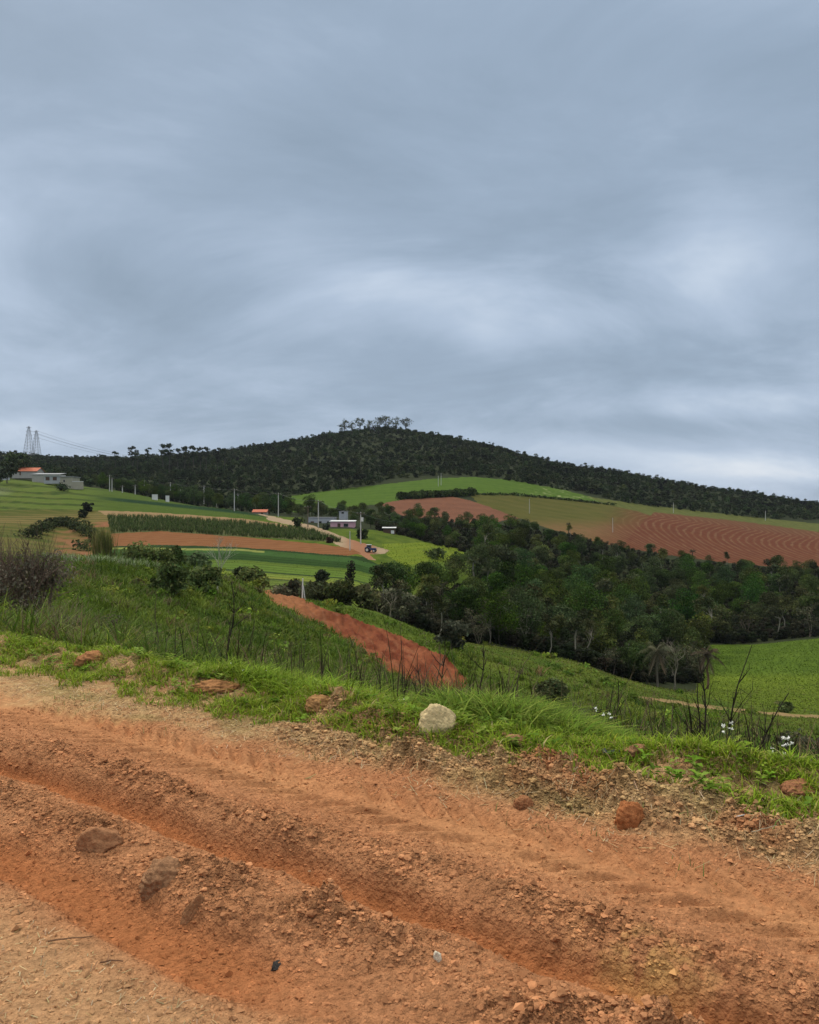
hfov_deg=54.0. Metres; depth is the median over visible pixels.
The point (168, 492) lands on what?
broadleaf tree
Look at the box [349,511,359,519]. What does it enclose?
broadleaf tree
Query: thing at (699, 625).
broadleaf tree
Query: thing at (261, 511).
hut
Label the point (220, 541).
bare tree
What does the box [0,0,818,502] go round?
sky
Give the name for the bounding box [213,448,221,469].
eucalyptus tree
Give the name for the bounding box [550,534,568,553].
broadleaf tree
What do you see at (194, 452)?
eucalyptus tree
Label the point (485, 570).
palm tree
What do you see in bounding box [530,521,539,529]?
broadleaf tree
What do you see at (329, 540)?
shrub
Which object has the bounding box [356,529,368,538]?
shrub
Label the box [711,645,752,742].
bare stalk
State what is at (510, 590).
broadleaf tree
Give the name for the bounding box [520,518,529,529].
broadleaf tree
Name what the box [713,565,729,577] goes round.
broadleaf tree
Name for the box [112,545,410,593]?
striped crop field
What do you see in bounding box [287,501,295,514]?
broadleaf tree
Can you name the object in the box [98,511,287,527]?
tan field strip
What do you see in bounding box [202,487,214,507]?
broadleaf tree
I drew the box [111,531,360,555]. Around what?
red field strip
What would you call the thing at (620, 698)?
bare stalk
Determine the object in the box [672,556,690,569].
broadleaf tree
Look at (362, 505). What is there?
broadleaf tree
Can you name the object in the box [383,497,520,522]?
red hill field
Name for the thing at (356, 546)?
farm road
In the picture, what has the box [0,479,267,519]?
green field
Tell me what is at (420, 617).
undergrowth
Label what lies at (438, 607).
broadleaf tree
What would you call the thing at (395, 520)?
broadleaf tree
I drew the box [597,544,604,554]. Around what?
broadleaf tree
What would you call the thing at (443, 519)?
broadleaf tree
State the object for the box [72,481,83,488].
garden wall
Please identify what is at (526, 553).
broadleaf tree
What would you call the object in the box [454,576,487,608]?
broadleaf tree
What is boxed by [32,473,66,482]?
long house
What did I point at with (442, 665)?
bare stalk
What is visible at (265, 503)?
broadleaf tree
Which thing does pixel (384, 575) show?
broadleaf tree
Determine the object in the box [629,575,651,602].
broadleaf tree
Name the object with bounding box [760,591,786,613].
broadleaf tree
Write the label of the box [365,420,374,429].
hilltop tree
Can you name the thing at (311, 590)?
shrub
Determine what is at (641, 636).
broadleaf tree
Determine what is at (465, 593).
broadleaf tree
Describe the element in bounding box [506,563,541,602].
broadleaf tree
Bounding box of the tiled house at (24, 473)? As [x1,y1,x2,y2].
[12,468,44,478]
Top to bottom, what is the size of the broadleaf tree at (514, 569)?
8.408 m
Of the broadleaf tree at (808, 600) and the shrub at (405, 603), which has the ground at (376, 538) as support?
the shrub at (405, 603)
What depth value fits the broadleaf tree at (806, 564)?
318.59 m
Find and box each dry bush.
[0,521,80,618]
[0,525,40,607]
[32,606,126,633]
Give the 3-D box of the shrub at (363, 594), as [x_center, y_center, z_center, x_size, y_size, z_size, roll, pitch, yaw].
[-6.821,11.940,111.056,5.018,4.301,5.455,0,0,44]
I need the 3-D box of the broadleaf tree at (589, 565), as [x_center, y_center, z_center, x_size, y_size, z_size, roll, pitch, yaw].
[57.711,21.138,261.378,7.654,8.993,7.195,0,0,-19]
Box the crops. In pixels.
[2,480,818,710]
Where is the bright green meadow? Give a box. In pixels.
[698,638,818,710]
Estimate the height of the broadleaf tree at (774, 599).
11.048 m
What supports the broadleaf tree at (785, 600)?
on the forest floor
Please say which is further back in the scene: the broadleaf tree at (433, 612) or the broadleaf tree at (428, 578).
the broadleaf tree at (428, 578)
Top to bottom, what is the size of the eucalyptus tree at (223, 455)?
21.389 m
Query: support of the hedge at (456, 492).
on the forest floor
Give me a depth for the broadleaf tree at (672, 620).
188.08 m
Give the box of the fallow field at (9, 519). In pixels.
[0,509,110,556]
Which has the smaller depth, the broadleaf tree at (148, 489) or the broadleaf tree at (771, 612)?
the broadleaf tree at (771, 612)
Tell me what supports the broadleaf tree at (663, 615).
on the forest floor
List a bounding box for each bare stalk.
[151,597,162,647]
[214,582,251,658]
[411,644,446,692]
[413,653,420,692]
[431,648,449,684]
[468,646,486,688]
[614,680,629,721]
[670,683,712,739]
[689,656,712,736]
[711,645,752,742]
[756,693,788,749]
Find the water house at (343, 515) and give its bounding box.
[339,511,347,519]
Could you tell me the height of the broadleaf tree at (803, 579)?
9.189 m
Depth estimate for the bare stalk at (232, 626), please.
9.50 m
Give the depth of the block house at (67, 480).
362.00 m
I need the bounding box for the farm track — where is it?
[638,696,818,717]
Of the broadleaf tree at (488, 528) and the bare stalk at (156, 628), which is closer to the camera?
the bare stalk at (156, 628)
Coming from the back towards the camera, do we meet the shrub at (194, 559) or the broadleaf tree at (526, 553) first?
the broadleaf tree at (526, 553)
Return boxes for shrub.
[56,482,70,490]
[78,509,88,517]
[81,502,93,511]
[118,540,174,562]
[146,560,190,596]
[150,544,185,564]
[182,551,212,567]
[183,565,223,592]
[232,566,242,578]
[236,565,271,589]
[270,578,303,596]
[292,517,304,527]
[297,579,329,600]
[313,569,329,584]
[322,522,330,529]
[322,577,353,604]
[326,537,333,542]
[338,583,381,610]
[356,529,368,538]
[376,587,420,621]
[423,547,447,559]
[433,620,470,648]
[451,550,468,564]
[534,676,569,700]
[579,705,607,724]
[750,731,817,749]
[775,728,818,760]
[777,701,794,712]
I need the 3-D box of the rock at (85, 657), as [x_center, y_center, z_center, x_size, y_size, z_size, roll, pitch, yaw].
[-3.219,1.527,8.136,0.321,0.240,0.258,0,0,-14]
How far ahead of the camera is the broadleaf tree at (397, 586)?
136.05 m
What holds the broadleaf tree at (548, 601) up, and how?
on the forest floor
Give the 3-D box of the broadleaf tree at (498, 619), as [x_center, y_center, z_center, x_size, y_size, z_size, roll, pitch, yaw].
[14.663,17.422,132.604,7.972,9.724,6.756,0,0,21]
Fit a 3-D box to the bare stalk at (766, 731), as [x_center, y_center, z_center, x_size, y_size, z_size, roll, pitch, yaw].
[2.636,1.701,5.978,0.390,0.702,0.160,0,0,-16]
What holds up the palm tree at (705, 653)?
on the bright green meadow
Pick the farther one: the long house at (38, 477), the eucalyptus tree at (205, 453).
the eucalyptus tree at (205, 453)
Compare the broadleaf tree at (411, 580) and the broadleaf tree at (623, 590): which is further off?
the broadleaf tree at (623, 590)
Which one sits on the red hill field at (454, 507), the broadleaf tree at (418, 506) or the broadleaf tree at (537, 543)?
the broadleaf tree at (418, 506)
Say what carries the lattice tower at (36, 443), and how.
on the forest floor
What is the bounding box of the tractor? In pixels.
[364,544,376,551]
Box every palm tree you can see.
[465,556,481,576]
[480,566,494,584]
[636,641,678,686]
[691,645,725,689]
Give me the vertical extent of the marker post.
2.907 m
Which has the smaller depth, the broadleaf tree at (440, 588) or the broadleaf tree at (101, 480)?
the broadleaf tree at (440, 588)
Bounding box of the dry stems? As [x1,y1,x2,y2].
[92,608,818,758]
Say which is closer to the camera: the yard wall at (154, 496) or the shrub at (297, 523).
the shrub at (297, 523)
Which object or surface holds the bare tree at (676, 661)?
on the forest floor
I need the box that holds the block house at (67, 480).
[59,476,80,488]
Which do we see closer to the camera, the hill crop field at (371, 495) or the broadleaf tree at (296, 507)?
the broadleaf tree at (296, 507)
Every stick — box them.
[48,936,92,941]
[100,959,122,962]
[751,825,776,831]
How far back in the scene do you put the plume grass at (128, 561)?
71.32 m
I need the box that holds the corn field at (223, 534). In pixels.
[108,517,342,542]
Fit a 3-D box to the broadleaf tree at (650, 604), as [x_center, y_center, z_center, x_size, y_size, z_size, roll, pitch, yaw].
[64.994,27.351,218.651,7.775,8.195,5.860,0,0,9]
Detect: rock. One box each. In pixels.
[75,827,123,852]
[180,894,204,924]
[505,734,524,745]
[624,744,648,757]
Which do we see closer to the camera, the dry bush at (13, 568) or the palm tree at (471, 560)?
the dry bush at (13, 568)
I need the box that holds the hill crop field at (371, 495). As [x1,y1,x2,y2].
[291,477,598,511]
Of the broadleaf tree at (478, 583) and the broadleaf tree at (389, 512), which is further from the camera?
the broadleaf tree at (389, 512)
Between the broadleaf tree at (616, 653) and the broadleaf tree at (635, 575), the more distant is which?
the broadleaf tree at (635, 575)
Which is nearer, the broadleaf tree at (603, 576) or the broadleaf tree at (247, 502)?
the broadleaf tree at (603, 576)
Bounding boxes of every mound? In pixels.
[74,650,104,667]
[189,678,240,694]
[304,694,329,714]
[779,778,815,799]
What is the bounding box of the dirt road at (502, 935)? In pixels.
[0,635,818,1023]
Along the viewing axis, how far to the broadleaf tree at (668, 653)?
154.65 m
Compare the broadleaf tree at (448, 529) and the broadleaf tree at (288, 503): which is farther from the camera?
the broadleaf tree at (288, 503)
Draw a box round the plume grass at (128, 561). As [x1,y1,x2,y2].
[39,552,160,568]
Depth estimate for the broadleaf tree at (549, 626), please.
130.62 m
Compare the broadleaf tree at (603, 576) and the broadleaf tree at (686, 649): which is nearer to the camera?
the broadleaf tree at (686, 649)
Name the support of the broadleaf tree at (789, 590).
on the forest floor
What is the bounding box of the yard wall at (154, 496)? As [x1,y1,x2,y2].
[152,494,157,499]
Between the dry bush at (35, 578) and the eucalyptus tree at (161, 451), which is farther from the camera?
the eucalyptus tree at (161, 451)
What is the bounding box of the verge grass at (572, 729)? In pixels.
[0,628,818,824]
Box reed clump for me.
[87,525,119,556]
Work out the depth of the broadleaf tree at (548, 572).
223.30 m
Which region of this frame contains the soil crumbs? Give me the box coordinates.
[0,669,818,1023]
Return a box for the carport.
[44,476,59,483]
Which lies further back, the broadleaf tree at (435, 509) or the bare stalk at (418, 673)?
the broadleaf tree at (435, 509)
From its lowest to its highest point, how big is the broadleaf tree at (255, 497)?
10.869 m
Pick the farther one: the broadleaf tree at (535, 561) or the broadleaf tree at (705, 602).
the broadleaf tree at (535, 561)
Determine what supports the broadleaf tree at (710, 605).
on the forest floor
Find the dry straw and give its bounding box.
[0,636,818,1023]
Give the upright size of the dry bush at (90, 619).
0.879 m
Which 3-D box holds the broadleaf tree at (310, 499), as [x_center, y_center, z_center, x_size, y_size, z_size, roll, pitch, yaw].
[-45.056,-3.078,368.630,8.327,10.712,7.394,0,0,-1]
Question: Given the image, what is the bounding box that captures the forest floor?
[10,431,818,692]
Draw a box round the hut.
[252,509,268,514]
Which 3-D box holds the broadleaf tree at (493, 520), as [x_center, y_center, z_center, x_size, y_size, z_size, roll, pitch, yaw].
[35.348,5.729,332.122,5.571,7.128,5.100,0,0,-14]
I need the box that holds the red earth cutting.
[265,590,466,690]
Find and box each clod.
[138,856,181,901]
[513,795,533,809]
[613,800,644,830]
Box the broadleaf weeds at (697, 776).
[0,632,818,804]
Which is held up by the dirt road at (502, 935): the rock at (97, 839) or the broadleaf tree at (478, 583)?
the rock at (97, 839)
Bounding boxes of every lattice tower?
[23,426,34,454]
[31,430,40,454]
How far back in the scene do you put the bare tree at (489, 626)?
130.83 m
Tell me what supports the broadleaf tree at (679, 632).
on the forest floor
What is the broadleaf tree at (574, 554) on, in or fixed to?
on the forest floor
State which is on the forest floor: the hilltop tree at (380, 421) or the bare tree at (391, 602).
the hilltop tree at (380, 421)
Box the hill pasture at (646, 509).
[589,497,818,531]
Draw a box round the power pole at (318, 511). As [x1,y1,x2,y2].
[315,500,321,526]
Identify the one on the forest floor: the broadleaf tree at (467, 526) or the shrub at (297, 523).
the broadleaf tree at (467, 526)
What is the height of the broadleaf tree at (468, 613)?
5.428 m
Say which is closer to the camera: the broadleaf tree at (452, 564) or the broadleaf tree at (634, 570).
the broadleaf tree at (452, 564)
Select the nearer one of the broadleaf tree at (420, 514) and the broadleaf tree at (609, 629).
the broadleaf tree at (609, 629)
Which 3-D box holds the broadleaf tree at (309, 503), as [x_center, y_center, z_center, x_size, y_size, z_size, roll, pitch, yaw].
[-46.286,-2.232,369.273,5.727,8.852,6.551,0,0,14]
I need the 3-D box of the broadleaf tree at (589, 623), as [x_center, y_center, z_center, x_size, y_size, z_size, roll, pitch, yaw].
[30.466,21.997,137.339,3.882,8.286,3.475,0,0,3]
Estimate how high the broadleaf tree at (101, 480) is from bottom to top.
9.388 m
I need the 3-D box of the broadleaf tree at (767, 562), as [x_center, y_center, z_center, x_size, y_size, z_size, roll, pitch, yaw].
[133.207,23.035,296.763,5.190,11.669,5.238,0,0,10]
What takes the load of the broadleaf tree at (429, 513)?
on the forest floor
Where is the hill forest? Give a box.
[0,423,818,519]
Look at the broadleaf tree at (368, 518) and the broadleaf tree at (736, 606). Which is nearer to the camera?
the broadleaf tree at (736, 606)
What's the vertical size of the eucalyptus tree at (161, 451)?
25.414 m
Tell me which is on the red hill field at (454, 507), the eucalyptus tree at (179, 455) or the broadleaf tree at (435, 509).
the broadleaf tree at (435, 509)
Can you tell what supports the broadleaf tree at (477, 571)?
on the ground at (376, 538)
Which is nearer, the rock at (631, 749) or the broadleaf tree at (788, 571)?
the rock at (631, 749)
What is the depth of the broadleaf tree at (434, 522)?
299.75 m
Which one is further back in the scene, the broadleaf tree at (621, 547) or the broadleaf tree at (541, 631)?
the broadleaf tree at (621, 547)
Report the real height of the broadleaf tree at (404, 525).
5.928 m
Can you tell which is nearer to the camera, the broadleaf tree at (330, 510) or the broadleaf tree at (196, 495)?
the broadleaf tree at (330, 510)
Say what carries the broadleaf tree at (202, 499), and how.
on the green field at (13, 495)
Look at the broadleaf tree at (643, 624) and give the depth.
163.72 m
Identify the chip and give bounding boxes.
[433,951,441,962]
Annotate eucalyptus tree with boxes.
[110,451,118,467]
[127,446,138,465]
[133,452,140,468]
[144,447,151,465]
[158,444,168,461]
[163,443,174,471]
[172,448,182,467]
[181,446,190,467]
[186,445,197,471]
[196,447,204,470]
[203,446,211,466]
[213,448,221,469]
[220,448,228,467]
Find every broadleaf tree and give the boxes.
[0,461,19,482]
[0,466,9,481]
[2,452,32,467]
[97,472,107,488]
[113,479,122,487]
[118,477,128,488]
[122,480,134,489]
[129,479,139,491]
[138,479,150,495]
[147,483,153,495]
[149,486,158,493]
[154,484,166,496]
[165,490,173,500]
[169,484,181,501]
[177,490,188,503]
[185,485,201,504]
[193,491,204,505]
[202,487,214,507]
[211,492,223,508]
[224,493,236,508]
[235,499,243,510]
[238,492,252,511]
[251,492,267,508]
[257,492,271,508]
[269,493,286,509]
[281,496,294,514]
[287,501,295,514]
[292,504,300,514]
[298,507,305,515]
[302,494,317,515]
[303,497,314,515]
[313,502,325,516]
[327,507,337,516]
[335,506,344,513]
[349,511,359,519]
[358,502,366,516]
[361,509,366,517]
[364,508,375,520]
[364,515,376,527]
[368,561,415,594]
[368,565,392,593]
[369,577,385,611]
[370,512,381,520]
[375,502,383,509]
[378,507,384,514]
[379,514,389,526]
[381,577,410,595]
[385,505,395,514]
[390,512,399,519]
[391,518,399,523]
[393,562,420,593]
[399,518,409,528]
[406,508,417,519]
[409,517,419,529]
[411,559,448,592]
[413,503,422,512]
[413,523,427,540]
[414,573,443,598]
[415,507,424,517]
[421,583,435,607]
[423,516,433,526]
[425,510,435,517]
[425,597,448,619]
[428,591,450,635]
[429,517,441,530]
[430,507,439,515]
[432,580,453,602]
[437,571,452,589]
[439,515,448,525]
[441,585,483,620]
[442,525,451,535]
[443,534,453,548]
[443,555,469,583]
[448,531,460,541]
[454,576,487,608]
[455,514,464,524]
[460,608,474,627]
[461,542,496,573]
[462,520,473,529]
[463,511,473,521]
[463,543,502,580]
[467,584,481,618]
[471,520,478,527]
[472,614,490,643]
[473,533,493,546]
[473,589,522,644]
[475,515,496,537]
[478,523,498,543]
[480,571,512,599]
[481,581,491,595]
[487,544,522,571]
[488,527,507,539]
[489,518,501,528]
[489,557,521,584]
[494,532,510,546]
[494,585,523,615]
[503,514,516,528]
[503,587,545,647]
[504,561,519,577]
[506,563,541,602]
[508,527,529,546]
[512,547,523,558]
[514,522,530,536]
[516,547,534,571]
[518,583,543,628]
[519,578,546,610]
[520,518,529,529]
[527,558,540,566]
[529,546,551,566]
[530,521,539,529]
[530,534,541,542]
[530,569,557,585]
[532,540,549,549]
[535,603,576,640]
[535,621,560,638]
[536,594,564,619]
[537,576,573,605]
[540,613,558,652]
[543,528,555,539]
[543,597,554,613]
[547,550,554,559]
[549,614,564,639]
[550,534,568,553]
[557,555,577,570]
[558,541,577,558]
[560,561,579,577]
[560,581,607,620]
[561,573,588,604]
[562,564,596,590]
[564,550,580,566]
[564,607,593,649]
[572,533,587,553]
[579,563,600,582]
[580,618,599,647]
[583,629,617,655]
[590,596,610,611]
[592,578,613,593]
[593,537,600,543]
[593,569,617,595]
[594,541,603,551]
[596,617,617,639]
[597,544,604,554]
[598,608,626,640]
[598,624,617,654]
[604,647,623,673]
[605,595,628,618]
[606,582,635,610]
[607,572,618,582]
[608,555,628,575]
[609,543,620,555]
[609,579,637,605]
[616,540,625,552]
[616,593,646,623]
[616,640,651,669]
[618,572,639,585]
[619,623,642,647]
[622,615,660,648]
[627,550,638,562]
[627,568,644,579]
[628,613,669,644]
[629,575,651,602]
[630,628,649,646]
[634,598,662,615]
[640,555,665,575]
[644,543,655,553]
[649,606,680,643]
[653,568,672,587]
[654,593,669,612]
[655,547,667,564]
[659,608,685,640]
[659,643,678,662]
[665,650,687,670]
[668,587,701,625]
[669,621,701,649]
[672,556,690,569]
[675,639,700,665]
[677,550,686,556]
[677,555,699,579]
[678,634,706,659]
[680,553,696,564]
[682,611,714,644]
[683,618,712,647]
[684,567,707,586]
[688,645,710,681]
[689,571,711,596]
[692,597,719,617]
[693,594,718,636]
[701,563,713,572]
[702,604,737,642]
[705,555,713,563]
[707,582,729,604]
[711,565,736,587]
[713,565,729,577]
[713,579,735,602]
[714,561,723,570]
[716,604,731,618]
[724,551,729,559]
[726,581,742,599]
[728,598,747,614]
[735,559,752,571]
[738,600,762,628]
[739,582,765,605]
[740,571,769,597]
[741,563,753,570]
[742,566,767,588]
[756,591,789,625]
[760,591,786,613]
[762,558,777,575]
[765,573,786,595]
[766,604,784,637]
[770,557,780,565]
[772,555,786,570]
[775,574,791,590]
[776,564,798,589]
[777,595,794,626]
[780,586,795,613]
[789,570,800,580]
[790,560,802,570]
[791,594,806,617]
[792,601,818,636]
[793,585,814,597]
[796,574,817,593]
[798,594,818,620]
[800,559,817,569]
[804,575,818,599]
[809,562,818,576]
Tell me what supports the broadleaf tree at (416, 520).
on the forest floor
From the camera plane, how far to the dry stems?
7.66 m
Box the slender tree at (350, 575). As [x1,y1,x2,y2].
[344,560,355,605]
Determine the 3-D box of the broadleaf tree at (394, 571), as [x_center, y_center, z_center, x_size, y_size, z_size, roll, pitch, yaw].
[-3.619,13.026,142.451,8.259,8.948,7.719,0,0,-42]
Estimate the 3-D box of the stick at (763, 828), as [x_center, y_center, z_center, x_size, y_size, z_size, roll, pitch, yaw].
[1.705,1.522,3.865,0.148,0.017,0.010,0,0,-19]
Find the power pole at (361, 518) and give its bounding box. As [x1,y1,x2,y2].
[360,512,362,543]
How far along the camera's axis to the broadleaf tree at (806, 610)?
193.14 m
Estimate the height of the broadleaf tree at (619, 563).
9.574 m
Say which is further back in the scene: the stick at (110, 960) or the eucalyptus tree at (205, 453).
the eucalyptus tree at (205, 453)
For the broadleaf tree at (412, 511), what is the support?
on the forest floor
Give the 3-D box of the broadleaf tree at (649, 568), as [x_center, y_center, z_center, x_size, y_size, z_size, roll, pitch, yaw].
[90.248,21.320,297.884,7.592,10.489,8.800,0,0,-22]
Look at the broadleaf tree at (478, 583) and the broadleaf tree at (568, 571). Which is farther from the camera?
the broadleaf tree at (568, 571)
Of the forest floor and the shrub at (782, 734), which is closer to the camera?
the shrub at (782, 734)
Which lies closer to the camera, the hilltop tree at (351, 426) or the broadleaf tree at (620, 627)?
the broadleaf tree at (620, 627)
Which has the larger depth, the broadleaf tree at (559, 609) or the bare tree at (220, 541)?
the broadleaf tree at (559, 609)
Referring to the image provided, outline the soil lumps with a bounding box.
[0,668,818,1023]
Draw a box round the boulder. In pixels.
[418,703,456,735]
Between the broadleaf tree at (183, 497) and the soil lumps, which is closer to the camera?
the soil lumps
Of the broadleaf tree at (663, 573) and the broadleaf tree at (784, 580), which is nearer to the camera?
the broadleaf tree at (784, 580)
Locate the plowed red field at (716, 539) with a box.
[624,512,818,566]
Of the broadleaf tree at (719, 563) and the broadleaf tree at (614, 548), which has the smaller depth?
the broadleaf tree at (614, 548)
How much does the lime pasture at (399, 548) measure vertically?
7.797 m
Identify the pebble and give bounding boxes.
[271,960,280,970]
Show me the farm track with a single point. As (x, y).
(734, 709)
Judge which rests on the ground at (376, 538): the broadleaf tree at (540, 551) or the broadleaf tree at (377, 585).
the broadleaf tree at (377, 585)
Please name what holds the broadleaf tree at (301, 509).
on the ground at (376, 538)
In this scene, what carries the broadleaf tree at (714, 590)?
on the forest floor
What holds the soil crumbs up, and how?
on the dirt road at (502, 935)
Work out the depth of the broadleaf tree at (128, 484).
419.15 m
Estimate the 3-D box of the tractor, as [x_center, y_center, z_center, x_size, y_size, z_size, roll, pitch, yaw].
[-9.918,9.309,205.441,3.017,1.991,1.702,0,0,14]
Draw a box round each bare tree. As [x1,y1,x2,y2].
[206,536,238,587]
[375,587,396,616]
[483,616,492,641]
[513,612,532,647]
[659,634,686,689]
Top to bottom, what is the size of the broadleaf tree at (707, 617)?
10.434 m
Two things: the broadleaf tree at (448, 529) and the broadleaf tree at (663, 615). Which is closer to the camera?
the broadleaf tree at (663, 615)
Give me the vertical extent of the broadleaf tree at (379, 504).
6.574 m
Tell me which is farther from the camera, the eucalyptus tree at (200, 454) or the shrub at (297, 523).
the eucalyptus tree at (200, 454)
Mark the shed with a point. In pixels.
(390, 530)
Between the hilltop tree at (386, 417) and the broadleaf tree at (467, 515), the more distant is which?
the hilltop tree at (386, 417)
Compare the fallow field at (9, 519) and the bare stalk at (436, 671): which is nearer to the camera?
the bare stalk at (436, 671)
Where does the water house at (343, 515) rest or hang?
on the forest floor
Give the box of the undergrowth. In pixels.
[372,515,818,683]
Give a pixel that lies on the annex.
(321, 519)
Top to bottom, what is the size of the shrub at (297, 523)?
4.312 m
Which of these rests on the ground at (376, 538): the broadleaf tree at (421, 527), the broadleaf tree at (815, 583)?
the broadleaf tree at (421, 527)
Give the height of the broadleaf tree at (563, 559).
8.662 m
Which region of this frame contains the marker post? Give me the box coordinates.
[302,578,304,598]
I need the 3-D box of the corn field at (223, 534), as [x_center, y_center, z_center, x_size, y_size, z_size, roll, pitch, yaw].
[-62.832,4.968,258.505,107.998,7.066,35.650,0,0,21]
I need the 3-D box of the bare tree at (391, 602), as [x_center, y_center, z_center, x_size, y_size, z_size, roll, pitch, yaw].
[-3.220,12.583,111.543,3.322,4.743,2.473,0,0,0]
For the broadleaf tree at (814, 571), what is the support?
on the forest floor
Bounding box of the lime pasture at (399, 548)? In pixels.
[383,542,475,575]
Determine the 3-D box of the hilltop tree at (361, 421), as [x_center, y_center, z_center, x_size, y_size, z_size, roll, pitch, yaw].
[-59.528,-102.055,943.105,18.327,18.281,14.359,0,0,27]
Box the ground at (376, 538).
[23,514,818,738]
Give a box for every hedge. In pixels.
[13,515,98,550]
[395,487,615,504]
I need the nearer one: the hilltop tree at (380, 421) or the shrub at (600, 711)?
the shrub at (600, 711)
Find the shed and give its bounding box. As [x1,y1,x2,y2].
[382,527,395,534]
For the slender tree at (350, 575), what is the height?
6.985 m
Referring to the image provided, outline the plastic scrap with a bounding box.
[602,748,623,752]
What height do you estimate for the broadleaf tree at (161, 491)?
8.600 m
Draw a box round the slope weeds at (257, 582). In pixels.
[0,554,814,765]
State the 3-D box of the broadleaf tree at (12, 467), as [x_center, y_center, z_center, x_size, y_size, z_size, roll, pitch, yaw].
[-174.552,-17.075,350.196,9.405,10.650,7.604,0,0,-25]
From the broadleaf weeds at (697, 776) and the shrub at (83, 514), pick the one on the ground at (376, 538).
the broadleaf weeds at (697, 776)
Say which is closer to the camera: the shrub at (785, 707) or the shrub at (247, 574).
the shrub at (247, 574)
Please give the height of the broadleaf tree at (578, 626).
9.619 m
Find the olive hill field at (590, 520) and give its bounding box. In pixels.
[471,494,649,544]
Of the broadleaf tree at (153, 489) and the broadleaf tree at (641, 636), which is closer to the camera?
the broadleaf tree at (641, 636)
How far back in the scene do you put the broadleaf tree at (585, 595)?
172.83 m
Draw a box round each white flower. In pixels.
[595,707,611,723]
[720,721,732,744]
[781,736,793,755]
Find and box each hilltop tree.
[338,420,349,430]
[347,421,355,429]
[354,417,364,428]
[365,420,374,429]
[373,417,384,424]
[381,415,390,425]
[389,416,400,428]
[400,417,413,428]
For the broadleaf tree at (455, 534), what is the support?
on the forest floor
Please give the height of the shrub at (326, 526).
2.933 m
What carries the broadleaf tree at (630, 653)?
on the forest floor
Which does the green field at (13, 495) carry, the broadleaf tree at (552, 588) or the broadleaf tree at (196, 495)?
the broadleaf tree at (196, 495)
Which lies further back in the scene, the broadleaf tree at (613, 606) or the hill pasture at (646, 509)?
the hill pasture at (646, 509)
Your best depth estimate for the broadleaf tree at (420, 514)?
361.62 m
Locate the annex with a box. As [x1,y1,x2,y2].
[308,517,336,522]
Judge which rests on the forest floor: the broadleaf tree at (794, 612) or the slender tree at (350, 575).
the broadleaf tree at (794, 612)
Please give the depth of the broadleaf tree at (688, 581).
278.00 m
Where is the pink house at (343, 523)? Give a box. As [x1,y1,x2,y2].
[329,520,356,527]
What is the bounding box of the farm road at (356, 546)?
[258,514,388,559]
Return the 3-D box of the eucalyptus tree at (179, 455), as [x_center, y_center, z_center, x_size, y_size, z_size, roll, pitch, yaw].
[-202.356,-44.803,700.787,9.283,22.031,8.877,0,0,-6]
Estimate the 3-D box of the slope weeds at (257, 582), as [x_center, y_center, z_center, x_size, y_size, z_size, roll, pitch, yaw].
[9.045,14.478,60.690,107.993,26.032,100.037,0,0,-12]
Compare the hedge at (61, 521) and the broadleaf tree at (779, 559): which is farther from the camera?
the broadleaf tree at (779, 559)
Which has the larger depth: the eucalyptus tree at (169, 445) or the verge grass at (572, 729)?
the eucalyptus tree at (169, 445)
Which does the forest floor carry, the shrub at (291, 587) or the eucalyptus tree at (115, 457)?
the eucalyptus tree at (115, 457)
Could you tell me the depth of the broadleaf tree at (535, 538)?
310.53 m
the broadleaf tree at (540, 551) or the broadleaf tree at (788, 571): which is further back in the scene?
the broadleaf tree at (788, 571)
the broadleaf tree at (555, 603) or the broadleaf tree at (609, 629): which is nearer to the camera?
the broadleaf tree at (609, 629)
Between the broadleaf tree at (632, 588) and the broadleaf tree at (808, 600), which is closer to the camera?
the broadleaf tree at (808, 600)
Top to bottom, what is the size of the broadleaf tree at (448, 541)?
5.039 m
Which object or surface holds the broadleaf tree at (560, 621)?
on the forest floor
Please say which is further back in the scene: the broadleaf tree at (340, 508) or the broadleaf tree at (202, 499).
the broadleaf tree at (202, 499)
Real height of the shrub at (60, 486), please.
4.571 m
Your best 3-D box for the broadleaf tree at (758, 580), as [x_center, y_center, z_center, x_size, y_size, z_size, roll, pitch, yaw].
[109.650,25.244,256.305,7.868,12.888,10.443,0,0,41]
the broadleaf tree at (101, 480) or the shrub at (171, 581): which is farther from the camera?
the broadleaf tree at (101, 480)
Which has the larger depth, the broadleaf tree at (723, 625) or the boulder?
the broadleaf tree at (723, 625)
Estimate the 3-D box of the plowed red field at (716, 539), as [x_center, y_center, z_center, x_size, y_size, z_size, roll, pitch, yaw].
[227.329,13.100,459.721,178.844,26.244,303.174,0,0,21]
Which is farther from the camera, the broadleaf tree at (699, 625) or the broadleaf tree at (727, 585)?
the broadleaf tree at (727, 585)
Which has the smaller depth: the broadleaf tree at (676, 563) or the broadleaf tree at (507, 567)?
the broadleaf tree at (507, 567)
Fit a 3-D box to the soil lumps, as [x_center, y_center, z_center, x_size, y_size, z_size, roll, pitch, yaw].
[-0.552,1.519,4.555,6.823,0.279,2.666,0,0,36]
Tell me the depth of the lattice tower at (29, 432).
1049.90 m
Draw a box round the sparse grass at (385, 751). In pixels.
[1,645,816,891]
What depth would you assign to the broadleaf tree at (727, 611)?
232.72 m
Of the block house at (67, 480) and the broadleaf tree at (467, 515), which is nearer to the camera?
the broadleaf tree at (467, 515)
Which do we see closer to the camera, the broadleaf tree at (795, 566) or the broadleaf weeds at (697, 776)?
the broadleaf weeds at (697, 776)

